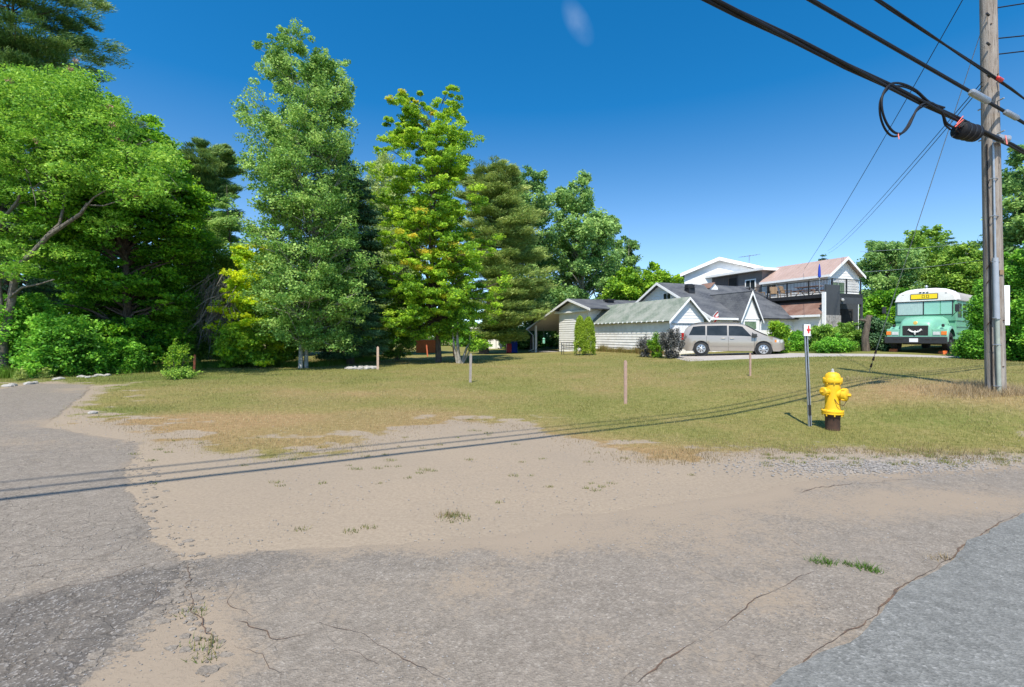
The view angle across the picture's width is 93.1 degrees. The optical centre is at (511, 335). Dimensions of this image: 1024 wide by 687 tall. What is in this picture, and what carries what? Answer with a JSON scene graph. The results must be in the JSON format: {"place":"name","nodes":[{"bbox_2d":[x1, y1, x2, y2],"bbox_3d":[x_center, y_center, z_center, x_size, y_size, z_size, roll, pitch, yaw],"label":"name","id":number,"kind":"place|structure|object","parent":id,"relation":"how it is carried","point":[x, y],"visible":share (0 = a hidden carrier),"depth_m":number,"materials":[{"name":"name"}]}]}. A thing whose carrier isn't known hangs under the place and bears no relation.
{"place":"outdoors","nodes":[
{"label":"outdoors","id":0,"kind":"place"},
{"bbox_2d":[416,340,434,352],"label":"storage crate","id":1,"kind":"object","parent":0,"point":[421,346],"visible":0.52,"depth_m":51.10,"materials":[{"name":"brown wood"}]},
{"bbox_2d":[0,383,1023,686],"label":"old pavement","id":2,"kind":"structure","parent":0,"point":[294,617],"depth_m":3.09,"materials":[{"name":"asphalt"}]},
{"bbox_2d":[802,554,838,566],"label":"crack grass tuft","id":3,"kind":"object","parent":2,"relation":"on","point":[824,562],"visible":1,"depth_m":3.40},
{"bbox_2d":[842,559,886,573],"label":"crack grass tuft","id":4,"kind":"object","parent":2,"relation":"on","point":[864,564],"visible":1,"depth_m":3.31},
{"bbox_2d":[927,551,959,561],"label":"dry tuft","id":5,"kind":"object","parent":2,"relation":"on","point":[942,557],"visible":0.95,"depth_m":3.47,"materials":[{"name":"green plant"}]},
{"bbox_2d":[0,338,1023,686],"bbox_3d":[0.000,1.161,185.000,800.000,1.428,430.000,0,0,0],"label":"ground","id":6,"kind":"structure","parent":0,"point":[232,500],"depth_m":6.99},
{"bbox_2d":[12,366,28,380],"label":"shrub","id":7,"kind":"object","parent":6,"relation":"on","point":[18,375],"visible":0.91,"depth_m":17.08,"materials":[{"name":"green plant"}]},
{"bbox_2d":[0,292,66,375],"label":"leafy bush","id":8,"kind":"object","parent":6,"relation":"on","point":[19,326],"visible":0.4,"depth_m":19.13,"materials":[{"name":"green plant"}]},
{"bbox_2d":[34,367,53,377],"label":"shrub","id":9,"kind":"object","parent":6,"relation":"on","point":[45,373],"visible":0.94,"depth_m":17.99,"materials":[{"name":"green plant"}]},
{"bbox_2d":[0,178,96,315],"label":"spruce tree","id":10,"kind":"object","parent":6,"relation":"on","point":[50,285],"visible":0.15,"depth_m":23.77,"materials":[{"name":"green plant"}]},
{"bbox_2d":[8,313,118,377],"bbox_3d":[-17.642,0.478,19.248,3.200,2.763,2.997,0,0,-42],"label":"leafy bush","id":11,"kind":"object","parent":6,"relation":"on","point":[58,343],"visible":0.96,"depth_m":18.67,"materials":[{"name":"green plant"}]},
{"bbox_2d":[0,0,153,290],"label":"pine tree","id":12,"kind":"object","parent":6,"relation":"on","point":[24,47],"visible":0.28,"depth_m":25.20,"materials":[{"name":"green plant"}]},
{"bbox_2d":[0,57,188,370],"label":"locust tree","id":13,"kind":"object","parent":6,"relation":"on","point":[102,163],"visible":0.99,"depth_m":17.69,"materials":[{"name":"green plant"}]},
{"bbox_2d":[25,215,185,351],"bbox_3d":[-28.470,-3.618,33.898,9.782,11.173,11.403,0,0,-37],"label":"background tree","id":14,"kind":"object","parent":6,"relation":"on","point":[116,256],"visible":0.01,"depth_m":32.14,"materials":[{"name":"green plant"}]},
{"bbox_2d":[0,113,218,365],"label":"maple tree","id":15,"kind":"object","parent":6,"relation":"on","point":[141,279],"visible":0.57,"depth_m":21.98,"materials":[{"name":"green plant"}]},
{"bbox_2d":[81,335,155,374],"bbox_3d":[-17.141,1.059,20.621,3.290,2.187,2.724,0,0,0],"label":"leafy bush","id":16,"kind":"object","parent":6,"relation":"on","point":[123,347],"visible":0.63,"depth_m":20.44,"materials":[{"name":"green plant"}]},
{"bbox_2d":[61,441,257,685],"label":"asphalt crumbs","id":17,"kind":"object","parent":6,"relation":"on","point":[174,597],"visible":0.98,"depth_m":2.73,"materials":[{"name":"asphalt"}]},
{"bbox_2d":[160,338,193,371],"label":"sapling","id":18,"kind":"object","parent":6,"relation":"on","point":[175,358],"visible":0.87,"depth_m":19.02,"materials":[{"name":"green plant"}]},
{"bbox_2d":[135,239,225,350],"bbox_3d":[-27.642,-3.408,39.947,10.804,10.615,11.005,0,0,0],"label":"background tree","id":19,"kind":"object","parent":6,"relation":"on","point":[184,309],"visible":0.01,"depth_m":37.76,"materials":[{"name":"green plant"}]},
{"bbox_2d":[160,366,202,379],"bbox_3d":[-11.957,1.403,17.518,1.158,0.582,1.319,0,0,0],"label":"sprout","id":20,"kind":"object","parent":6,"relation":"on","point":[175,374],"visible":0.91,"depth_m":17.44,"materials":[{"name":"green plant"}]},
{"bbox_2d":[0,355,393,378],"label":"edge weeds","id":21,"kind":"object","parent":6,"relation":"on","point":[159,366],"visible":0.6,"depth_m":24.21,"materials":[{"name":"green plant"}]},
{"bbox_2d":[177,215,236,362],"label":"willow tree","id":22,"kind":"object","parent":6,"relation":"on","point":[204,346],"visible":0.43,"depth_m":26.93,"materials":[{"name":"green plant"}]},
{"bbox_2d":[180,136,245,358],"bbox_3d":[-20.473,-5.783,32.974,4.606,15.099,5.128,0,0,0],"label":"pine tree","id":23,"kind":"object","parent":6,"relation":"on","point":[214,170],"visible":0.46,"depth_m":32.36,"materials":[{"name":"green plant"}]},
{"bbox_2d":[184,270,248,362],"bbox_3d":[-15.085,-0.853,24.502,4.744,5.151,2.961,0,0,45],"label":"dead brush","id":24,"kind":"object","parent":6,"relation":"on","point":[214,316],"visible":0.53,"depth_m":24.27,"materials":[{"name":"plant"}]},
{"bbox_2d":[188,192,248,360],"bbox_3d":[-17.003,-3.610,28.914,4.181,10.714,3.942,0,0,44],"label":"spruce tree","id":25,"kind":"object","parent":6,"relation":"on","point":[217,223],"visible":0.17,"depth_m":28.85,"materials":[{"name":"green plant"}]},
{"bbox_2d":[202,244,303,367],"bbox_3d":[-12.864,-1.492,24.380,4.348,6.430,4.210,0,0,0],"label":"maple sapling","id":26,"kind":"object","parent":6,"relation":"on","point":[233,345],"visible":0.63,"depth_m":23.46,"materials":[{"name":"green plant"}]},
{"bbox_2d":[198,217,321,351],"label":"background tree","id":27,"kind":"object","parent":6,"relation":"on","point":[273,226],"visible":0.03,"depth_m":41.41,"materials":[{"name":"green plant"}]},
{"bbox_2d":[224,17,380,367],"bbox_3d":[-9.738,-6.342,23.331,6.852,16.114,7.615,0,0,0],"label":"aspen tree","id":28,"kind":"object","parent":6,"relation":"on","point":[304,293],"visible":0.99,"depth_m":22.40,"materials":[{"name":"green plant"}]},
{"bbox_2d":[302,141,394,363],"bbox_3d":[-9.190,-4.569,27.103,5.359,12.595,5.490,0,0,0],"label":"spruce tree","id":29,"kind":"object","parent":6,"relation":"on","point":[367,348],"visible":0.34,"depth_m":26.63,"materials":[{"name":"green plant"}]},
{"bbox_2d":[55,411,677,458],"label":"lawn edge grass","id":30,"kind":"structure","parent":6,"relation":"on","point":[405,426],"depth_m":7.59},
{"bbox_2d":[356,151,434,346],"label":"willow tree","id":31,"kind":"object","parent":6,"relation":"on","point":[381,159],"visible":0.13,"depth_m":42.45,"materials":[{"name":"green plant"}]},
{"bbox_2d":[375,327,416,360],"bbox_3d":[-7.238,0.521,30.486,2.804,2.420,2.816,0,0,-28],"label":"leafy bush","id":32,"kind":"object","parent":6,"relation":"on","point":[398,351],"visible":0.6,"depth_m":30.16,"materials":[{"name":"green plant"}]},
{"bbox_2d":[394,323,460,345],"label":"background tree","id":33,"kind":"object","parent":6,"relation":"on","point":[447,342],"visible":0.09,"depth_m":77.22,"materials":[{"name":"green plant"}]},
{"bbox_2d":[353,84,513,362],"bbox_3d":[-4.663,-6.199,28.849,9.600,15.820,9.275,0,0,0],"label":"maple tree","id":34,"kind":"object","parent":6,"relation":"on","point":[431,212],"visible":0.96,"depth_m":27.24,"materials":[{"name":"green plant"}]},
{"bbox_2d":[434,509,461,517],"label":"dry tuft","id":35,"kind":"object","parent":6,"relation":"on","point":[448,513],"visible":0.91,"depth_m":4.30,"materials":[{"name":"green plant"}]},
{"bbox_2d":[431,308,492,363],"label":"scrub tree","id":36,"kind":"object","parent":6,"relation":"on","point":[475,342],"visible":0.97,"depth_m":27.24,"materials":[{"name":"green plant"}]},
{"bbox_2d":[450,322,476,346],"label":"background tree","id":37,"kind":"object","parent":6,"relation":"on","point":[461,342],"visible":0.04,"depth_m":73.10,"materials":[{"name":"green plant"}]},
{"bbox_2d":[469,353,471,382],"bbox_3d":[-1.406,1.162,16.422,0.105,1.085,0.042,0,0,-11],"label":"survey stake","id":38,"kind":"object","parent":6,"relation":"on","point":[470,367],"visible":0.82,"depth_m":16.40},
{"bbox_2d":[470,327,504,348],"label":"white shed","id":39,"kind":"structure","parent":6,"relation":"on","point":[495,343],"depth_m":63.91,"materials":[{"name":"paint"}]},
{"bbox_2d":[451,155,559,353],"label":"pine tree","id":40,"kind":"object","parent":6,"relation":"on","point":[514,254],"visible":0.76,"depth_m":44.94,"materials":[{"name":"green plant"}]},
{"bbox_2d":[506,343,511,352],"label":"canister","id":41,"kind":"object","parent":6,"relation":"on","point":[508,347],"visible":0.99,"depth_m":49.76,"materials":[{"name":"red paint"}]},
{"bbox_2d":[0,399,1019,686],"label":"loose pebbles","id":42,"kind":"object","parent":6,"relation":"on","point":[480,565],"visible":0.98,"depth_m":3.29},
{"bbox_2d":[511,341,517,352],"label":"canister","id":43,"kind":"object","parent":6,"relation":"on","point":[514,346],"visible":0.79,"depth_m":49.75,"materials":[{"name":"blue plastic"}]},
{"bbox_2d":[499,326,547,348],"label":"background tree","id":44,"kind":"object","parent":6,"relation":"on","point":[539,344],"visible":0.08,"depth_m":60.64,"materials":[{"name":"green plant"}]},
{"bbox_2d":[499,165,565,349],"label":"maple tree","id":45,"kind":"object","parent":6,"relation":"on","point":[543,201],"visible":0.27,"depth_m":54.63,"materials":[{"name":"green plant"}]},
{"bbox_2d":[534,331,558,346],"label":"background tree","id":46,"kind":"object","parent":6,"relation":"on","point":[550,343],"visible":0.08,"depth_m":64.68,"materials":[{"name":"green plant"}]},
{"bbox_2d":[561,342,576,354],"bbox_3d":[4.144,0.956,35.207,1.040,0.880,0.446,0,0,-14],"label":"garden bench","id":47,"kind":"object","parent":6,"relation":"on","point":[563,348],"visible":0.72,"depth_m":35.26,"materials":[{"name":"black wood"}]},
{"bbox_2d":[130,418,1023,663],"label":"sparse weeds","id":48,"kind":"object","parent":6,"relation":"on","point":[851,457],"visible":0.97,"depth_m":6.04,"materials":[{"name":"plant"}]},
{"bbox_2d":[526,299,635,351],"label":"porch house","id":49,"kind":"structure","parent":6,"relation":"on","point":[561,318],"depth_m":43.26,"materials":[{"name":"white paint"}]},
{"bbox_2d":[537,169,627,347],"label":"poplar tree","id":50,"kind":"object","parent":6,"relation":"on","point":[594,230],"visible":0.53,"depth_m":56.08,"materials":[{"name":"green plant"}]},
{"bbox_2d":[573,315,596,355],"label":"cedar shrub","id":51,"kind":"object","parent":6,"relation":"on","point":[584,331],"visible":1,"depth_m":33.23,"materials":[{"name":"green plant"}]},
{"bbox_2d":[595,214,628,299],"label":"poplar tree","id":52,"kind":"object","parent":6,"relation":"on","point":[618,243],"visible":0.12,"depth_m":61.43,"materials":[{"name":"green plant"}]},
{"bbox_2d":[600,266,643,300],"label":"tree","id":53,"kind":"object","parent":6,"relation":"on","point":[621,288],"visible":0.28,"depth_m":51.33,"materials":[{"name":"green plant"}]},
{"bbox_2d":[624,360,626,403],"bbox_3d":[2.634,1.141,11.260,0.068,1.113,0.034,0,0,-11],"label":"survey stake","id":54,"kind":"object","parent":6,"relation":"on","point":[625,381],"visible":0.82,"depth_m":11.24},
{"bbox_2d":[587,344,664,354],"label":"garage weeds","id":55,"kind":"object","parent":6,"relation":"on","point":[604,348],"visible":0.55,"depth_m":35.45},
{"bbox_2d":[615,230,643,276],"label":"poplar tree","id":56,"kind":"object","parent":6,"relation":"on","point":[630,256],"visible":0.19,"depth_m":61.75,"materials":[{"name":"green plant"}]},
{"bbox_2d":[635,334,649,356],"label":"purple shrub","id":57,"kind":"object","parent":6,"relation":"on","point":[642,343],"visible":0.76,"depth_m":29.37,"materials":[{"name":"grey plant"}]},
{"bbox_2d":[592,297,710,353],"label":"garage","id":58,"kind":"structure","parent":6,"relation":"on","point":[627,325],"depth_m":34.18,"materials":[{"name":"white paint"}]},
{"bbox_2d":[672,323,703,353],"bbox_3d":[11.404,0.355,31.440,2.450,2.290,0.116,0,0,-21],"label":"garage door","id":59,"kind":"structure","parent":58,"relation":"in","point":[682,328],"depth_m":31.28,"materials":[{"name":"white paint"}]},
{"bbox_2d":[632,261,673,300],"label":"tree","id":60,"kind":"object","parent":6,"relation":"on","point":[653,278],"visible":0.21,"depth_m":51.21,"materials":[{"name":"green plant"}]},
{"bbox_2d":[647,331,664,357],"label":"green shrub","id":61,"kind":"object","parent":6,"relation":"on","point":[654,345],"visible":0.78,"depth_m":28.27,"materials":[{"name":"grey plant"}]},
{"bbox_2d":[658,328,687,358],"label":"purple shrub","id":62,"kind":"object","parent":6,"relation":"on","point":[672,340],"visible":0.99,"depth_m":26.79,"materials":[{"name":"grey plant"}]},
{"bbox_2d":[671,274,683,283],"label":"tree","id":63,"kind":"object","parent":6,"relation":"on","point":[678,279],"visible":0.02,"depth_m":51.45,"materials":[{"name":"green plant"}]},
{"bbox_2d":[636,282,798,351],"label":"gabled house","id":64,"kind":"structure","parent":6,"relation":"on","point":[750,308],"depth_m":34.62,"materials":[{"name":"white paint"}]},
{"bbox_2d":[663,292,671,298],"bbox_3d":[11.622,-2.900,36.333,0.073,0.620,0.980,0,0,-21],"label":"window","id":65,"kind":"structure","parent":64,"relation":"in","point":[666,295],"depth_m":36.29,"materials":[{"name":"grey glass"}]},
{"bbox_2d":[743,320,756,329],"bbox_3d":[16.081,-0.660,32.724,1.180,0.660,0.053,0,0,-21],"label":"window","id":66,"kind":"structure","parent":64,"relation":"in","point":[753,324],"depth_m":32.75,"materials":[{"name":"white glass"}]},
{"bbox_2d":[680,254,762,283],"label":"gable house","id":67,"kind":"structure","parent":6,"relation":"on","point":[699,273],"depth_m":46.22,"materials":[{"name":"white paint"}]},
{"bbox_2d":[766,320,792,353],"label":"garden bush","id":68,"kind":"object","parent":6,"relation":"on","point":[779,329],"visible":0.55,"depth_m":27.18,"materials":[{"name":"green plant"}]},
{"bbox_2d":[705,256,865,338],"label":"deck house","id":69,"kind":"structure","parent":6,"relation":"on","point":[839,298],"depth_m":36.05,"materials":[{"name":"white paint"},{"name":"brown shingle"},{"name":"black metal"}]},
{"bbox_2d":[745,279,755,288],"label":"patio door","id":70,"kind":"structure","parent":69,"relation":"in","point":[750,282],"depth_m":42.00,"materials":[{"name":"white glass"}]},
{"bbox_2d":[791,285,823,295],"bbox_3d":[21.908,-3.196,35.831,1.500,0.768,1.800,0,0,-21],"label":"picnic table","id":71,"kind":"object","parent":69,"relation":"on","point":[807,291],"visible":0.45,"depth_m":35.61,"materials":[{"name":"brown wood"}]},
{"bbox_2d":[833,281,844,292],"bbox_3d":[24.175,-3.400,35.933,1.480,1.180,0.053,0,0,-21],"label":"patio door","id":72,"kind":"structure","parent":69,"relation":"in","point":[841,283],"depth_m":36.05,"materials":[{"name":"white glass"}]},
{"bbox_2d":[840,309,852,323],"bbox_3d":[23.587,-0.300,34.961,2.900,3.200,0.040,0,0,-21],"label":"door","id":73,"kind":"structure","parent":69,"relation":"in","point":[846,314],"depth_m":35.21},
{"bbox_2d":[805,0,962,267],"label":"service wire","id":74,"kind":"object","parent":69,"relation":"attached to","point":[897,114],"visible":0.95,"depth_m":16.29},
{"bbox_2d":[570,427,1022,465],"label":"lawn edge grass","id":75,"kind":"structure","parent":6,"relation":"on","point":[808,450],"depth_m":6.61,"materials":[{"name":"plant"}]},
{"bbox_2d":[788,330,808,351],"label":"garden bush","id":76,"kind":"object","parent":6,"relation":"on","point":[796,340],"visible":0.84,"depth_m":28.72,"materials":[{"name":"green plant"}]},
{"bbox_2d":[803,324,811,426],"bbox_3d":[5.143,0.753,8.441,0.162,1.880,0.049,0,0,0],"label":"marker sign","id":77,"kind":"object","parent":6,"relation":"on","point":[806,330],"visible":0.96,"depth_m":8.44,"materials":[{"name":"metal"}]},
{"bbox_2d":[627,455,1023,483],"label":"gravel patch","id":78,"kind":"object","parent":6,"relation":"on","point":[930,469],"visible":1,"depth_m":5.86,"materials":[{"name":"gravel"}]},
{"bbox_2d":[808,323,844,351],"bbox_3d":[18.117,0.224,27.934,1.962,1.816,2.232,0,0,16],"label":"garden bush","id":79,"kind":"object","parent":6,"relation":"on","point":[822,331],"visible":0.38,"depth_m":27.64,"materials":[{"name":"green plant"}]},
{"bbox_2d":[789,336,875,351],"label":"green weeds","id":80,"kind":"object","parent":6,"relation":"on","point":[859,348],"visible":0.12,"depth_m":27.07,"materials":[{"name":"green plant"}]},
{"bbox_2d":[809,332,859,352],"bbox_3d":[17.619,0.491,26.586,2.180,1.324,1.987,0,0,0],"label":"garden bush","id":81,"kind":"object","parent":6,"relation":"on","point":[827,344],"visible":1,"depth_m":26.06,"materials":[{"name":"green plant"}]},
{"bbox_2d":[819,369,851,430],"bbox_3d":[5.396,1.116,8.180,0.472,1.100,0.410,0,0,0],"label":"fire hydrant","id":82,"kind":"object","parent":6,"relation":"on","point":[833,392],"visible":0.99,"depth_m":8.10,"materials":[{"name":"metal"}]},
{"bbox_2d":[836,321,862,346],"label":"garden bush","id":83,"kind":"object","parent":6,"relation":"on","point":[851,332],"visible":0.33,"depth_m":27.55,"materials":[{"name":"green plant"}]},
{"bbox_2d":[859,315,872,350],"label":"dead tree","id":84,"kind":"object","parent":6,"relation":"on","point":[865,343],"visible":0.92,"depth_m":26.39,"materials":[{"name":"wood"}]},
{"bbox_2d":[859,316,892,350],"bbox_3d":[20.323,0.044,27.104,1.698,2.216,1.971,0,0,0],"label":"garden bush","id":85,"kind":"object","parent":6,"relation":"on","point":[877,325],"visible":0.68,"depth_m":26.62,"materials":[{"name":"green plant"}]},
{"bbox_2d":[859,286,908,329],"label":"broadleaf tree","id":86,"kind":"object","parent":6,"relation":"on","point":[876,302],"visible":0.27,"depth_m":39.48,"materials":[{"name":"green plant"}]},
{"bbox_2d":[853,240,930,304],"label":"broadleaf tree","id":87,"kind":"object","parent":6,"relation":"on","point":[878,277],"visible":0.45,"depth_m":46.59,"materials":[{"name":"green plant"}]},
{"bbox_2d":[898,224,968,288],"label":"broadleaf tree","id":88,"kind":"object","parent":6,"relation":"on","point":[920,240],"visible":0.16,"depth_m":48.42,"materials":[{"name":"green plant"}]},
{"bbox_2d":[867,377,1023,400],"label":"bank grass","id":89,"kind":"structure","parent":6,"relation":"on","point":[982,390],"depth_m":9.58,"materials":[{"name":"plant"}]},
{"bbox_2d":[926,240,982,294],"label":"broadleaf tree","id":90,"kind":"object","parent":6,"relation":"on","point":[963,277],"visible":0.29,"depth_m":43.19,"materials":[{"name":"green plant"}]},
{"bbox_2d":[947,329,1011,359],"bbox_3d":[20.361,0.472,21.207,1.836,1.512,2.094,0,0,0],"label":"hedge bush","id":91,"kind":"object","parent":6,"relation":"on","point":[969,344],"visible":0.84,"depth_m":21.07,"materials":[{"name":"green plant"}]},
{"bbox_2d":[958,279,1013,342],"bbox_3d":[21.190,-0.593,21.577,1.944,3.899,2.011,0,0,-24],"label":"hedge bush","id":92,"kind":"object","parent":6,"relation":"on","point":[975,316],"visible":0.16,"depth_m":21.62,"materials":[{"name":"green plant"}]},
{"bbox_2d":[977,0,1011,391],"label":"utility pole","id":93,"kind":"object","parent":6,"relation":"on","point":[996,301],"visible":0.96,"depth_m":9.50,"materials":[{"name":"grey wood"}]},
{"bbox_2d":[701,0,1023,154],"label":"telecom cable","id":94,"kind":"object","parent":93,"relation":"attached to","point":[962,129],"visible":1,"depth_m":7.28,"materials":[{"name":"rubber"}]},
{"bbox_2d":[829,86,981,252],"bbox_3d":[24.188,-7.532,34.800,0.016,5.221,58.531,0,0,31],"label":"service wire","id":95,"kind":"object","parent":93,"relation":"attached to","point":[919,159],"visible":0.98,"depth_m":14.16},
{"bbox_2d":[832,81,982,247],"bbox_3d":[24.154,-7.707,34.800,0.016,5.404,58.498,0,0,31],"label":"service wire","id":96,"kind":"object","parent":93,"relation":"attached to","point":[917,157],"visible":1,"depth_m":14.39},
{"bbox_2d":[806,0,1023,124],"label":"telecom cable","id":97,"kind":"object","parent":93,"relation":"attached to","point":[979,96],"visible":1,"depth_m":7.78,"materials":[{"name":"rubber"}]},
{"bbox_2d":[869,15,986,371],"bbox_3d":[9.891,-2.579,11.880,0.070,7.382,4.920,0,0,14],"label":"guy wire","id":98,"kind":"object","parent":93,"relation":"attached to","point":[875,352],"visible":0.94,"depth_m":11.85,"materials":[{"name":"metal"}]},
{"bbox_2d":[874,0,1023,99],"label":"telecom cable","id":99,"kind":"object","parent":93,"relation":"attached to","point":[999,79],"visible":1,"depth_m":8.20,"materials":[{"name":"rubber"}]},
{"bbox_2d":[969,144,1023,261],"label":"broadleaf tree","id":100,"kind":"object","parent":6,"relation":"on","point":[1013,223],"visible":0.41,"depth_m":33.77,"materials":[{"name":"green plant"}]},
{"bbox_2d":[976,249,1023,360],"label":"hedge bush","id":101,"kind":"object","parent":6,"relation":"on","point":[1010,278],"visible":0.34,"depth_m":20.63,"materials":[{"name":"green plant"}]},
{"bbox_2d":[1006,241,1023,361],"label":"hedge bush","id":102,"kind":"object","parent":6,"relation":"on","point":[1018,317],"visible":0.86,"depth_m":20.28,"materials":[{"name":"green plant"}]},
{"bbox_2d":[0,344,1023,463],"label":"lawn grass","id":103,"kind":"structure","parent":0,"point":[957,362],"depth_m":11.88,"materials":[{"name":"plant"}]},
{"bbox_2d":[0,0,1023,326],"label":"sky","id":104,"kind":"structure","parent":0,"point":[709,133],"materials":[{"name":"blue"}]},
{"bbox_2d":[663,353,1008,360],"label":"driveway","id":105,"kind":"structure","parent":0,"point":[725,356],"depth_m":25.00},
{"bbox_2d":[681,322,784,355],"bbox_3d":[12.738,0.235,28.227,5.424,1.978,2.413,0,0,22],"label":"minivan","id":106,"kind":"object","parent":105,"relation":"on","point":[703,339],"visible":0.96,"depth_m":27.43,"materials":[{"name":"beige paint"}]},
{"bbox_2d":[882,285,972,351],"bbox_3d":[24.043,-0.922,27.293,9.372,3.578,3.120,0,0,-37],"label":"school bus","id":107,"kind":"object","parent":105,"relation":"on","point":[926,317],"visible":0.81,"depth_m":25.00,"materials":[{"name":"green paint"}]},
{"bbox_2d":[769,513,1023,686],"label":"road","id":108,"kind":"structure","parent":0,"point":[957,623],"depth_m":2.57,"materials":[{"name":"asphalt"}]},
{"bbox_2d":[840,373,966,390],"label":"bank grass","id":109,"kind":"structure","parent":0,"point":[847,376],"depth_m":11.78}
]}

